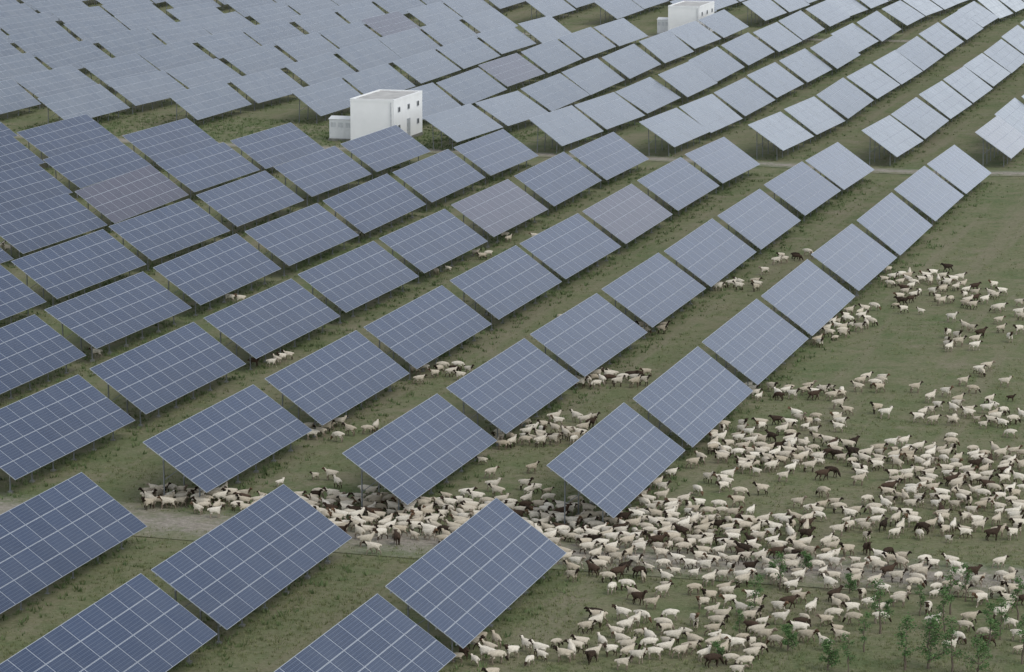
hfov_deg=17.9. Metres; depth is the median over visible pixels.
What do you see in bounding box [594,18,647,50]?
solar panel table
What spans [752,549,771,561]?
sheep
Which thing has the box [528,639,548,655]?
sheep
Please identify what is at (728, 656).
sheep
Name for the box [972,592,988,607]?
sheep
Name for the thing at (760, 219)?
solar panel table
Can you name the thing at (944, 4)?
solar panel table
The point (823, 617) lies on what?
sheep
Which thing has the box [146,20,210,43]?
solar panel table
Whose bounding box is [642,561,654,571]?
sheep
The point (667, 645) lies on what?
sheep
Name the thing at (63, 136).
solar panel table
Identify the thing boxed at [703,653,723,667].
sheep
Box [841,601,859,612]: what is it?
sheep
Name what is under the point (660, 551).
sheep
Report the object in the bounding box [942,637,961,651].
sheep
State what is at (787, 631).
bush
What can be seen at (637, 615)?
sheep
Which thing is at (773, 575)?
sheep
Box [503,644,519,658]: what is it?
sheep
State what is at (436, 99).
solar panel table
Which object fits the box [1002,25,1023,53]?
solar panel table
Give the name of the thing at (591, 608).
sheep
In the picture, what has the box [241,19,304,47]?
solar panel table
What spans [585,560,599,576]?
sheep
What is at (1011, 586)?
sheep
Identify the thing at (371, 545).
sheep
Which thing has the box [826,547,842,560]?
sheep
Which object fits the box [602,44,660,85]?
solar panel table
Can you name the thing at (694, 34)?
solar panel table
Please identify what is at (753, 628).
sheep
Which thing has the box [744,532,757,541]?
sheep
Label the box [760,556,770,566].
sheep
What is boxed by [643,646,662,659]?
sheep
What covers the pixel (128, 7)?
solar panel table
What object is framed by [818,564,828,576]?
sheep
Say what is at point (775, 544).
sheep
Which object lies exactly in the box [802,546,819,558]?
sheep
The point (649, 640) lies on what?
sheep
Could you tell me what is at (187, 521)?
road
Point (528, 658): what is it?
sheep
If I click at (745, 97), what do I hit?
solar panel table
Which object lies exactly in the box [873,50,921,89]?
solar panel table
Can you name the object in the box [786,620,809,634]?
sheep
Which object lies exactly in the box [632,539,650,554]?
sheep
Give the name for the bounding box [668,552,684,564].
sheep
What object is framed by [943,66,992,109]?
solar panel table
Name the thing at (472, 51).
solar panel table
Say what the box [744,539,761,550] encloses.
sheep
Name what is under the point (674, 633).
sheep
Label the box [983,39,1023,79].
solar panel table
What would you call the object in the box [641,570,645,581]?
sheep
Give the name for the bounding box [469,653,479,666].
sheep
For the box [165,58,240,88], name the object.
solar panel table
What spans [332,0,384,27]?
solar panel table
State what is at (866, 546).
sheep
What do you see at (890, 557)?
sheep
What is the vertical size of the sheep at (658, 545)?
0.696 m
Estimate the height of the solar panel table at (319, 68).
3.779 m
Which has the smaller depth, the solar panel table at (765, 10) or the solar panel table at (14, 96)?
the solar panel table at (14, 96)
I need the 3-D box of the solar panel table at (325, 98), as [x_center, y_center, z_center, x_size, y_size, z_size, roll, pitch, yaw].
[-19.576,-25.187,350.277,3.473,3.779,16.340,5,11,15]
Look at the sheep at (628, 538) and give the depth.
158.12 m
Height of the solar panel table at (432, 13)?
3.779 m
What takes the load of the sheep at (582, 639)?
on the ground at (900, 364)
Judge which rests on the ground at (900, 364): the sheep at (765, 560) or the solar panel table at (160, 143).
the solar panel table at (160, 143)
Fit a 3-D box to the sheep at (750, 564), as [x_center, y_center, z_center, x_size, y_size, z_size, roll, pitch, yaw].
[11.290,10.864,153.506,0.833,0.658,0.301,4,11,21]
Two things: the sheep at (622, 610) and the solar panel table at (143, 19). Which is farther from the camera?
the solar panel table at (143, 19)
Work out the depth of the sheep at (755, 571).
152.40 m
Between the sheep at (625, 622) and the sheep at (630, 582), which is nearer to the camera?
the sheep at (625, 622)
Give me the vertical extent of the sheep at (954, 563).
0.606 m
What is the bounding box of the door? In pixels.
[407,118,410,135]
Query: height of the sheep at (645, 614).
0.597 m
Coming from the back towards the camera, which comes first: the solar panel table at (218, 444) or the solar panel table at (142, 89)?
the solar panel table at (142, 89)
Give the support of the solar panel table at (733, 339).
on the ground at (900, 364)
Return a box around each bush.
[710,640,725,657]
[767,560,776,573]
[779,623,798,650]
[798,550,812,571]
[818,637,840,670]
[844,572,857,593]
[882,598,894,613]
[963,634,991,671]
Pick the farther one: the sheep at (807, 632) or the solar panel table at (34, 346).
the solar panel table at (34, 346)
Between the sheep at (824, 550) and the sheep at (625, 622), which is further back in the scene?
the sheep at (824, 550)
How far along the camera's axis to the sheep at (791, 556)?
154.82 m
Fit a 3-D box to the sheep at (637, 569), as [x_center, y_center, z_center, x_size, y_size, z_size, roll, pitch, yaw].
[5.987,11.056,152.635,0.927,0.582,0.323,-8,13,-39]
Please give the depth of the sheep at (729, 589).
148.68 m
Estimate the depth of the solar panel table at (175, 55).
392.55 m
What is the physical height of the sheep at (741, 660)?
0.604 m
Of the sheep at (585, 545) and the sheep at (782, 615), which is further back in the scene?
the sheep at (585, 545)
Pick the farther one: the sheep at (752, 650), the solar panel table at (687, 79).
the solar panel table at (687, 79)
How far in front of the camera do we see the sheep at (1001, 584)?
149.84 m
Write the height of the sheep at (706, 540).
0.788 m
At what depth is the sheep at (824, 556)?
154.64 m
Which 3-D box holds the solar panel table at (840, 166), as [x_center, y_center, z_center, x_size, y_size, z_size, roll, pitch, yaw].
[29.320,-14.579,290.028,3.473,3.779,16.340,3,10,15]
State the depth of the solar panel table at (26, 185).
275.19 m
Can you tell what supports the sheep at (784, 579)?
on the ground at (900, 364)
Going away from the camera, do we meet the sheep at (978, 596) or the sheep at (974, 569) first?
the sheep at (978, 596)
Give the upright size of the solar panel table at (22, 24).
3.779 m
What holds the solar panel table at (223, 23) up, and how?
on the ground at (900, 364)
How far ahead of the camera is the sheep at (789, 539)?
157.39 m
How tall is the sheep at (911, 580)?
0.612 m
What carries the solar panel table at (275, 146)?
on the ground at (900, 364)
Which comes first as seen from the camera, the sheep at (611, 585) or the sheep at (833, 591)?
the sheep at (833, 591)
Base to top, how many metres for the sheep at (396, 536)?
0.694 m
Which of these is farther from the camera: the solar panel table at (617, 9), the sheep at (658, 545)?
the solar panel table at (617, 9)
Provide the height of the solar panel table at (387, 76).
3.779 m
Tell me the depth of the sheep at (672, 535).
158.80 m
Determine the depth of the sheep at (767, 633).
141.25 m
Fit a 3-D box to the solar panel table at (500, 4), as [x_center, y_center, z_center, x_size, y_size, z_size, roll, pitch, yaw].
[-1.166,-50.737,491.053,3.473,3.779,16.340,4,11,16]
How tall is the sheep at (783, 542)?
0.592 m
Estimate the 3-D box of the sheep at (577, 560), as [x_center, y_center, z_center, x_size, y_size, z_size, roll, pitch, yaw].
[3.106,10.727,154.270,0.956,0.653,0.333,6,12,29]
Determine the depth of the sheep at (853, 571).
152.08 m
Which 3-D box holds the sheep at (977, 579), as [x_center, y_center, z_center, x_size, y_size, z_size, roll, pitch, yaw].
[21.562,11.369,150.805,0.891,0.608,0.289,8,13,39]
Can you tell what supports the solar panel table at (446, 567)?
on the ground at (900, 364)
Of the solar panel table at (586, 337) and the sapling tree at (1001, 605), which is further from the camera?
the solar panel table at (586, 337)
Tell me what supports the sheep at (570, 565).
on the ground at (900, 364)
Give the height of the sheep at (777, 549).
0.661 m
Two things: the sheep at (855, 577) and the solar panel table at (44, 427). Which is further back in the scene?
the solar panel table at (44, 427)
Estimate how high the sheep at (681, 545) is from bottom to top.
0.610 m
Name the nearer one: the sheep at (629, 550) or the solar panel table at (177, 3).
the sheep at (629, 550)
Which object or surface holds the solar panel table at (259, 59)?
on the ground at (900, 364)
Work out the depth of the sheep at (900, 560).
153.95 m
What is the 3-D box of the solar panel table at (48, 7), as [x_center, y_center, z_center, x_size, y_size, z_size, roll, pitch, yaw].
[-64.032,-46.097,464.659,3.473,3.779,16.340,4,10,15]
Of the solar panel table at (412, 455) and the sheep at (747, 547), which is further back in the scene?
the solar panel table at (412, 455)
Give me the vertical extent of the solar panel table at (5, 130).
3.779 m
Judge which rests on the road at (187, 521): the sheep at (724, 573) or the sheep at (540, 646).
the sheep at (724, 573)
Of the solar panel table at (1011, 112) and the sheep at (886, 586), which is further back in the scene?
the solar panel table at (1011, 112)
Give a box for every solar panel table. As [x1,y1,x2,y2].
[0,0,19,6]
[0,3,36,33]
[0,12,63,34]
[0,30,13,43]
[0,37,21,56]
[0,53,47,83]
[0,79,40,117]
[0,122,17,136]
[0,135,44,171]
[0,163,72,213]
[0,193,106,257]
[0,248,12,263]
[0,265,45,323]
[0,314,85,398]
[0,375,134,493]
[0,472,146,613]
[0,573,216,671]
[7,26,78,61]
[11,229,145,305]
[12,66,96,107]
[17,114,118,166]
[20,0,47,11]
[29,0,87,20]
[32,40,110,73]
[37,84,129,123]
[43,138,150,196]
[45,272,191,361]
[51,6,111,35]
[63,17,128,45]
[75,165,187,229]
[82,53,158,89]
[90,322,245,426]
[93,27,164,56]
[96,0,152,13]
[102,0,159,25]
[106,70,185,113]
[109,199,229,270]
[114,10,174,33]
[123,118,218,166]
[136,39,212,75]
[142,384,311,503]
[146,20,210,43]
[151,484,351,643]
[152,0,167,6]
[153,234,280,315]
[156,142,259,199]
[164,0,220,17]
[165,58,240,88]
[167,2,223,20]
[167,80,251,123]
[193,30,259,63]
[194,11,253,34]
[196,171,303,234]
[204,279,339,369]
[222,44,294,74]
[223,0,274,16]
[229,68,302,110]
[231,123,323,173]
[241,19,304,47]
[242,2,298,26]
[245,203,358,275]
[265,330,408,436]
[274,0,292,9]
[274,32,337,61]
[274,146,370,204]
[274,594,455,671]
[284,0,337,24]
[285,52,355,94]
[289,8,347,34]
[290,77,360,123]
[298,241,418,323]
[319,21,379,54]
[323,174,425,242]
[332,0,372,5]
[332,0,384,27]
[334,38,401,71]
[341,125,430,179]
[342,63,414,93]
[342,394,496,515]
[361,11,420,36]
[363,285,490,379]
[372,0,424,17]
[377,27,439,58]
[379,209,487,282]
[385,498,565,662]
[393,49,460,86]
[393,149,484,210]
[406,2,461,26]
[409,83,460,123]
[420,0,443,4]
[420,18,478,46]
[423,104,502,150]
[436,36,499,71]
[437,68,506,107]
[441,0,492,20]
[447,338,579,445]
[450,245,561,330]
[452,179,547,247]
[454,129,537,184]
[462,8,517,38]
[475,24,535,54]
[475,91,548,129]
[478,53,544,94]
[484,0,524,11]
[514,152,601,214]
[518,16,570,49]
[520,213,620,289]
[521,38,581,78]
[521,73,589,111]
[525,0,575,19]
[529,105,602,152]
[530,293,646,388]
[546,403,684,523]
[559,27,615,63]
[562,58,624,94]
[565,0,597,12]
[569,132,648,187]
[574,92,644,136]
[582,184,672,253]
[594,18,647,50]
[595,0,643,24]
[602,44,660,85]
[602,253,705,338]
[616,77,680,120]
[632,0,668,14]
[633,346,752,456]
[637,157,718,219]
[639,31,693,67]
[639,108,709,155]
[658,61,717,104]
[664,218,755,295]
[668,21,720,56]
[670,0,716,11]
[679,94,742,137]
[685,137,759,193]
[688,47,743,83]
[699,10,748,42]
[702,299,808,396]
[704,0,737,11]
[714,78,774,123]
[718,189,800,258]
[721,33,773,69]
[742,0,786,25]
[747,62,803,105]
[748,111,813,157]
[753,22,801,57]
[761,259,854,346]
[764,162,840,225]
[772,0,809,16]
[779,10,823,46]
[779,49,831,88]
[784,97,844,143]
[804,0,816,8]
[805,142,873,198]
[806,0,849,30]
[810,35,859,74]
[811,224,896,302]
[817,78,873,125]
[827,0,867,22]
[831,23,877,54]
[847,64,899,106]
[857,11,900,44]
[857,192,932,264]
[860,0,887,14]
[861,115,923,164]
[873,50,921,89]
[882,0,924,32]
[891,97,948,146]
[894,166,963,224]
[896,36,943,76]
[903,0,942,21]
[919,22,963,60]
[919,81,971,126]
[927,145,990,202]
[931,0,958,15]
[941,10,982,46]
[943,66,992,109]
[958,1,998,29]
[963,53,1010,94]
[975,116,1023,166]
[978,0,1012,23]
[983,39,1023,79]
[994,98,1023,134]
[999,0,1023,15]
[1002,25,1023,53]
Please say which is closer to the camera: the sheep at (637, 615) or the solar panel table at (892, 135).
the sheep at (637, 615)
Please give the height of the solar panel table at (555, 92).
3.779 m
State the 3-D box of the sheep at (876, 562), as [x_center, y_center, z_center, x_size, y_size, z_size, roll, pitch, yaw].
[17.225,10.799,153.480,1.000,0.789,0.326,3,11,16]
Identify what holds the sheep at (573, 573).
on the ground at (900, 364)
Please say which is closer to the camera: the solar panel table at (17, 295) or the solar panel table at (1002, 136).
the solar panel table at (17, 295)
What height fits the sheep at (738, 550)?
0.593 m
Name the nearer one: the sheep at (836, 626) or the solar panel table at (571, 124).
the sheep at (836, 626)
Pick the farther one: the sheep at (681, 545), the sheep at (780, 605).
the sheep at (681, 545)
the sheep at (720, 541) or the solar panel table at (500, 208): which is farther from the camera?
the solar panel table at (500, 208)
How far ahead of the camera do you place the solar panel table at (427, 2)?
488.31 m
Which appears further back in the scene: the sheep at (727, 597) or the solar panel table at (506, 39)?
the solar panel table at (506, 39)
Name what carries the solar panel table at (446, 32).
on the ground at (900, 364)
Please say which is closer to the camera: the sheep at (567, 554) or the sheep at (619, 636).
the sheep at (619, 636)
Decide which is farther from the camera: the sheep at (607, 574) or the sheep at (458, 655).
the sheep at (607, 574)
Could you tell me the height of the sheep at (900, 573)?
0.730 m
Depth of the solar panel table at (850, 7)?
474.07 m
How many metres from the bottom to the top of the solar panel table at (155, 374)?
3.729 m
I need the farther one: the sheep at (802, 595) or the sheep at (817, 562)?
the sheep at (817, 562)
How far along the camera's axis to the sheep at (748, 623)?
143.00 m
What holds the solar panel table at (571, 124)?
on the ground at (900, 364)
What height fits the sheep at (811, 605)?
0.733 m
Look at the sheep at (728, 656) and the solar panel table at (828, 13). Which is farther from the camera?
the solar panel table at (828, 13)
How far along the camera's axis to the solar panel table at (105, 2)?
480.66 m
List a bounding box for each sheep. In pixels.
[357,531,376,546]
[362,541,381,554]
[393,529,400,544]
[436,534,448,543]
[452,652,463,662]
[458,645,468,659]
[468,635,484,649]
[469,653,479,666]
[475,642,495,659]
[477,631,487,640]
[479,638,496,654]
[481,667,499,671]
[487,650,508,664]
[490,630,501,648]
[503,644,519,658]
[520,635,531,652]
[524,655,533,665]
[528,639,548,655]
[534,648,547,660]
[548,537,564,545]
[550,638,563,647]
[553,645,573,662]
[555,543,570,559]
[557,550,575,564]
[563,559,579,574]
[563,639,584,653]
[565,568,579,581]
[567,638,575,659]
[568,556,585,568]
[570,634,589,649]
[574,535,586,546]
[576,538,591,550]
[577,619,596,633]
[579,540,599,553]
[584,606,602,618]
[584,650,596,664]
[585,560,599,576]
[585,644,602,657]
[586,608,607,623]
[588,545,604,558]
[588,558,607,571]
[588,611,604,629]
[589,533,602,545]
[589,538,608,549]
[593,555,610,566]
[596,632,606,649]
[599,571,617,582]
[600,542,618,558]
[602,643,617,656]
[603,531,622,543]
[604,540,619,553]
[605,624,623,638]
[607,582,617,594]
[609,550,626,563]
[610,564,628,578]
[611,631,630,644]
[612,604,631,619]
[614,655,633,670]
[616,617,636,633]
[617,636,637,649]
[618,559,632,572]
[618,579,636,590]
[619,533,637,548]
[619,642,636,657]
[622,545,635,560]
[624,585,639,601]
[628,554,643,565]
[628,611,641,628]
[628,647,647,663]
[631,540,645,549]
[631,590,647,604]
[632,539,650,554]
[632,566,646,578]
[633,610,651,622]
[633,628,648,636]
[638,637,658,649]
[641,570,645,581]
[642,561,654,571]
[642,627,655,637]
[643,595,660,609]
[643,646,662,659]
[649,534,668,545]
[651,546,668,558]
[652,542,667,554]
[654,582,673,597]
[654,617,674,630]
[656,558,671,568]
[656,623,672,636]
[656,638,676,655]
[658,568,672,580]
[660,580,671,584]
[660,608,679,620]
[660,636,673,649]
[663,627,684,644]
[664,532,680,540]
[665,540,672,549]
[667,567,680,575]
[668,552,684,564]
[672,537,683,546]
[672,642,691,658]
[675,542,693,553]
[678,627,692,637]
[680,558,697,569]
[681,640,701,654]
[683,631,703,648]
[684,538,695,550]
[686,583,702,595]
[688,567,701,577]
[689,534,705,545]
[689,613,698,624]
[690,549,706,564]
[693,545,710,554]
[693,621,697,631]
[695,596,709,609]
[697,557,716,572]
[697,645,712,661]
[698,534,716,546]
[701,589,716,602]
[702,552,720,566]
[702,569,718,586]
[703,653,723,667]
[704,602,720,616]
[704,622,724,635]
[705,633,722,647]
[708,614,729,628]
[708,629,721,637]
[712,543,727,554]
[713,606,732,622]
[715,569,732,580]
[715,634,730,639]
[716,552,727,561]
[716,580,733,593]
[716,638,730,654]
[717,537,733,545]
[718,594,736,607]
[719,584,738,597]
[721,539,740,552]
[723,653,739,664]
[724,636,745,651]
[726,554,743,564]
[727,563,734,574]
[729,664,748,671]
[732,598,749,614]
[733,540,752,551]
[733,569,753,583]
[734,546,745,560]
[734,655,753,667]
[735,570,753,587]
[735,633,748,638]
[738,551,754,561]
[740,608,760,622]
[742,589,757,601]
[743,560,759,568]
[743,620,758,631]
[743,645,764,660]
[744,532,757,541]
[744,538,758,548]
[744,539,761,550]
[744,568,757,577]
[746,594,766,609]
[746,636,755,647]
[748,622,769,637]
[749,605,763,618]
[750,642,768,654]
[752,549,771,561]
[755,628,777,642]
[756,615,770,623]
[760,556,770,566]
[763,568,778,579]
[765,533,781,546]
[766,635,784,648]
[768,545,787,558]
[769,542,784,552]
[769,572,784,584]
[771,540,787,544]
[771,601,788,611]
[771,609,790,624]
[777,576,787,586]
[779,594,799,608]
[783,553,800,559]
[783,557,802,572]
[784,547,793,554]
[784,577,801,592]
[785,532,797,545]
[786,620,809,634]
[788,538,803,549]
[790,540,806,555]
[790,588,802,595]
[791,549,801,561]
[791,567,804,576]
[791,567,808,581]
[792,591,810,603]
[793,617,810,626]
[797,535,814,549]
[798,629,819,643]
[799,613,810,622]
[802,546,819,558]
[805,597,818,615]
[809,560,825,569]
[815,614,833,626]
[816,550,835,564]
[816,632,831,649]
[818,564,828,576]
[820,532,833,548]
[820,573,837,589]
[821,548,830,553]
[823,570,840,580]
[824,539,840,552]
[824,607,843,620]
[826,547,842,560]
[827,585,843,602]
[828,557,844,570]
[829,623,843,634]
[830,596,842,612]
[830,628,849,641]
[832,593,850,606]
[839,542,854,556]
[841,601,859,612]
[842,612,862,624]
[846,567,862,577]
[847,556,860,564]
[848,570,863,585]
[850,561,868,570]
[857,588,865,600]
[861,595,877,608]
[862,542,871,554]
[864,556,880,567]
[866,573,883,588]
[867,556,886,572]
[870,548,887,561]
[872,612,891,623]
[874,581,890,595]
[875,601,893,611]
[880,562,897,577]
[881,551,896,565]
[883,547,894,553]
[889,568,907,582]
[890,591,910,606]
[893,552,908,568]
[893,591,908,602]
[897,551,911,559]
[905,577,924,589]
[908,560,926,572]
[909,573,926,585]
[913,564,932,578]
[917,554,931,564]
[924,601,932,615]
[924,612,944,622]
[925,557,939,569]
[929,588,941,598]
[930,582,943,590]
[934,571,943,582]
[941,552,958,566]
[942,579,954,585]
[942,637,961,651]
[946,559,963,571]
[950,566,967,581]
[952,583,973,597]
[953,631,966,643]
[958,620,974,631]
[960,610,981,623]
[966,564,982,574]
[969,576,984,587]
[969,590,987,602]
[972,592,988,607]
[974,627,993,636]
[980,635,995,648]
[988,586,1006,597]
[992,555,1008,568]
[993,570,1008,580]
[993,603,1010,620]
[997,591,1016,604]
[999,580,1004,592]
[1000,615,1017,628]
[1002,570,1017,582]
[1003,581,1018,593]
[1004,601,1016,612]
[1010,629,1023,641]
[1012,645,1022,654]
[1018,594,1023,605]
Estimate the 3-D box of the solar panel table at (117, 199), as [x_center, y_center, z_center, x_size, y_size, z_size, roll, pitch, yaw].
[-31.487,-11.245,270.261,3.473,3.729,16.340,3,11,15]
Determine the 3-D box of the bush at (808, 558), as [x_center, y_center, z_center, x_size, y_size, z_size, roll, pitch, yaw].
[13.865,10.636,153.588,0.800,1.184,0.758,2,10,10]
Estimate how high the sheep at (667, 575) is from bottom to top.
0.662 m
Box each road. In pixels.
[0,492,1023,598]
[14,133,1023,175]
[56,21,965,43]
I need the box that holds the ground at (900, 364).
[0,0,1023,671]
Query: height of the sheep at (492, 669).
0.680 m
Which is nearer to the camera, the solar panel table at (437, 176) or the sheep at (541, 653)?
the sheep at (541, 653)
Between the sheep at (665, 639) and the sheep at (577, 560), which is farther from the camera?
the sheep at (577, 560)
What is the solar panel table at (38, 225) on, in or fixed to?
on the ground at (900, 364)
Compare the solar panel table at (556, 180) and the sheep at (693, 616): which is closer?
the sheep at (693, 616)
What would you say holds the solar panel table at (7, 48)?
on the ground at (900, 364)
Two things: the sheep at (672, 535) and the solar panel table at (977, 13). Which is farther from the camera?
the solar panel table at (977, 13)
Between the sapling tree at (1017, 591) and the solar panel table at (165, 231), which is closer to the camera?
the sapling tree at (1017, 591)
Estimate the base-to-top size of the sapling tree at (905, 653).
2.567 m
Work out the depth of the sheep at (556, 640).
140.53 m
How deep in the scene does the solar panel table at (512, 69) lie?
380.16 m
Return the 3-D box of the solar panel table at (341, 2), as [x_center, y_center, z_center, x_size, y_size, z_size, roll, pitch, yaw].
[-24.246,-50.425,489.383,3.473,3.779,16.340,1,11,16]
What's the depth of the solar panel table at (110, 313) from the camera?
212.97 m
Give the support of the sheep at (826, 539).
on the ground at (900, 364)
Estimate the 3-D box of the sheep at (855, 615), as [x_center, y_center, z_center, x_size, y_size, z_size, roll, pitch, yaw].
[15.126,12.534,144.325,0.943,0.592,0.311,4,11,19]
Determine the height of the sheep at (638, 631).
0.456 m
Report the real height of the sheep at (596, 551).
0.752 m
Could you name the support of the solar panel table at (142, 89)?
on the ground at (900, 364)
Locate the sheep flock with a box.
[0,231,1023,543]
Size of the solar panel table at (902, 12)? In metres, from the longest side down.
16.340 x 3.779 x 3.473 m
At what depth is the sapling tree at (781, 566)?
150.19 m
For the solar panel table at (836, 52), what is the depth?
403.63 m
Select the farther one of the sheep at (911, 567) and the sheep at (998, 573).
the sheep at (911, 567)
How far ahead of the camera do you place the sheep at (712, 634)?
141.50 m
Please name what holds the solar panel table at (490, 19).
on the ground at (900, 364)
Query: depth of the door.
329.82 m
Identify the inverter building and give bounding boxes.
[350,89,422,139]
[668,1,713,37]
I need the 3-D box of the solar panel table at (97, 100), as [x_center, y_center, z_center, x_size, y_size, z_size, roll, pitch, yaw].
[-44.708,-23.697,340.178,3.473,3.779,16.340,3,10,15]
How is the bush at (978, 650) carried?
on the ground at (900, 364)
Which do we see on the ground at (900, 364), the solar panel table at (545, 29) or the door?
the solar panel table at (545, 29)
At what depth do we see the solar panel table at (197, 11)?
456.85 m
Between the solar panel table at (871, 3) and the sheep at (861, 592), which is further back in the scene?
the solar panel table at (871, 3)
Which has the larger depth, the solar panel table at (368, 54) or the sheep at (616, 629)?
the solar panel table at (368, 54)
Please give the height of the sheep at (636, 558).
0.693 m
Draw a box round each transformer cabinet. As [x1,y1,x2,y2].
[328,115,350,140]
[656,17,667,34]
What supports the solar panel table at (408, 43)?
on the ground at (900, 364)
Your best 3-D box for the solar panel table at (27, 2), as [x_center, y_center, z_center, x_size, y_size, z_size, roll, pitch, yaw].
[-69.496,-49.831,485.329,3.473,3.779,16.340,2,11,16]
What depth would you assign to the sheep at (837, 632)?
141.39 m
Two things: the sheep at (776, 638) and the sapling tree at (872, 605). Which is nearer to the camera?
the sheep at (776, 638)
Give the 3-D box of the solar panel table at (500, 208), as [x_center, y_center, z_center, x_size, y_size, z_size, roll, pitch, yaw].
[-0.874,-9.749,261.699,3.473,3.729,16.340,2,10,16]
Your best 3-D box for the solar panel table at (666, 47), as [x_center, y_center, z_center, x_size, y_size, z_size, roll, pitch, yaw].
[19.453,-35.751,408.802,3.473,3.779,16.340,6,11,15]
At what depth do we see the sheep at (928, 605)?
145.81 m
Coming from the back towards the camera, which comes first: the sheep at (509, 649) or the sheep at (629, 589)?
the sheep at (629, 589)
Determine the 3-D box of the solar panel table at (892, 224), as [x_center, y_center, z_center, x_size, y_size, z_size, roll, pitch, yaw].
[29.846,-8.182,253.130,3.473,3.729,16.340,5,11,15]
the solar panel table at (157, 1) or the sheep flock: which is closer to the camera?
the sheep flock
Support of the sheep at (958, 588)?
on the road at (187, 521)
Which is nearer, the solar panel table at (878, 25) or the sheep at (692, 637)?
the sheep at (692, 637)
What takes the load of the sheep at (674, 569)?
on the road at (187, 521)
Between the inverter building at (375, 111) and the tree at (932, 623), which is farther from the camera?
the inverter building at (375, 111)
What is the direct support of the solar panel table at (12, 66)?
on the ground at (900, 364)
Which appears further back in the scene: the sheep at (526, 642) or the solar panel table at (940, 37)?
the solar panel table at (940, 37)
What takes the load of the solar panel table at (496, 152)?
on the ground at (900, 364)
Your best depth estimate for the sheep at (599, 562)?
153.47 m
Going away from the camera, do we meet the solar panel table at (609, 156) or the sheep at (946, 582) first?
the sheep at (946, 582)
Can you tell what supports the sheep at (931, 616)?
on the ground at (900, 364)
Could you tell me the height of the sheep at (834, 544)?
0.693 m
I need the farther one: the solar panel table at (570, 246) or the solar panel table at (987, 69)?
the solar panel table at (987, 69)
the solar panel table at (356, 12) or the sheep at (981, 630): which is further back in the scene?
the solar panel table at (356, 12)
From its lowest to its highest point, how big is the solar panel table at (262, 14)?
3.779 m
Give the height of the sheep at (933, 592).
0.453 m
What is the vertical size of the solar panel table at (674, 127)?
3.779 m
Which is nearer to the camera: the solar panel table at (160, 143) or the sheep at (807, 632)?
the sheep at (807, 632)
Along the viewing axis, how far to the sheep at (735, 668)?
136.00 m
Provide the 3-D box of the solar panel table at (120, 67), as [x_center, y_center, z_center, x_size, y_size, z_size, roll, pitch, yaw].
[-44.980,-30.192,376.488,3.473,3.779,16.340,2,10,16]
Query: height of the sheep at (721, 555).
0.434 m
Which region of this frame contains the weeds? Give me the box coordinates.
[0,0,1023,671]
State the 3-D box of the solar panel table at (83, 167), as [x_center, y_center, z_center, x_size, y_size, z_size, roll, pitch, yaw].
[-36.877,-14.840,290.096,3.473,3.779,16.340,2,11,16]
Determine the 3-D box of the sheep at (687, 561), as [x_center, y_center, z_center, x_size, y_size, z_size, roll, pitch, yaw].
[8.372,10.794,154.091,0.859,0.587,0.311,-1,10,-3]
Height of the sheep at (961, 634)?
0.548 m
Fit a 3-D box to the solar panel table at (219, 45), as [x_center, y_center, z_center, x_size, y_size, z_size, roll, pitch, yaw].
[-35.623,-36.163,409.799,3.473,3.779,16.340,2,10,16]
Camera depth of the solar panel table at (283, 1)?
488.62 m
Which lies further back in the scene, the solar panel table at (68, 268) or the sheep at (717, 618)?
the solar panel table at (68, 268)
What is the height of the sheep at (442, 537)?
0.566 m
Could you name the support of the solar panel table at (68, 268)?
on the ground at (900, 364)
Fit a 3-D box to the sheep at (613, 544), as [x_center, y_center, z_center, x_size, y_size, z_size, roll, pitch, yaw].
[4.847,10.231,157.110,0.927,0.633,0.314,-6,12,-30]
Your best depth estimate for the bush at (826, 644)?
137.00 m
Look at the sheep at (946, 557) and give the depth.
154.43 m
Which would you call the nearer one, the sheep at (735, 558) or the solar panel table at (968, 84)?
the sheep at (735, 558)
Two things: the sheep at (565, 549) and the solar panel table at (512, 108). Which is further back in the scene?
the solar panel table at (512, 108)
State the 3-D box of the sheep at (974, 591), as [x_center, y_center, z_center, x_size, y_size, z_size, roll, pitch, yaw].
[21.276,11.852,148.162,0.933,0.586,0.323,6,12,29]
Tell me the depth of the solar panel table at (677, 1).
468.56 m
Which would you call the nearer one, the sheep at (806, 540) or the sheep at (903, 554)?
the sheep at (903, 554)
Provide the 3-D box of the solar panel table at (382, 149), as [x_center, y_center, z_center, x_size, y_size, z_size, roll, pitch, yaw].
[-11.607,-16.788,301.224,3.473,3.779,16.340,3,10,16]
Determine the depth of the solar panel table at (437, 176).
280.92 m
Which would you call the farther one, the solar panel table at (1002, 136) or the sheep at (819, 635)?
the solar panel table at (1002, 136)
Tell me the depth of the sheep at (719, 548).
156.49 m
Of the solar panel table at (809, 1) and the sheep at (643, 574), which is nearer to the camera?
the sheep at (643, 574)
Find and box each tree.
[732,608,743,632]
[747,573,764,619]
[772,551,787,590]
[839,632,855,671]
[857,611,870,651]
[867,578,892,633]
[894,612,916,670]
[914,584,925,615]
[915,612,950,668]
[933,587,950,631]
[939,615,965,671]
[943,565,958,614]
[958,562,972,601]
[981,600,1002,651]
[993,596,1008,639]
[1010,575,1023,619]
[1015,614,1023,663]
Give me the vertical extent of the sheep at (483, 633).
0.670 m
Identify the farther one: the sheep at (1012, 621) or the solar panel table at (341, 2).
the solar panel table at (341, 2)
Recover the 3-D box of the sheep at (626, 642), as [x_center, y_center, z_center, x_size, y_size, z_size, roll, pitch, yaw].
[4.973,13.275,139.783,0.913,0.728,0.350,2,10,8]
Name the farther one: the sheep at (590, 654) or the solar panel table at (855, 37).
the solar panel table at (855, 37)
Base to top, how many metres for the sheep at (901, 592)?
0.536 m

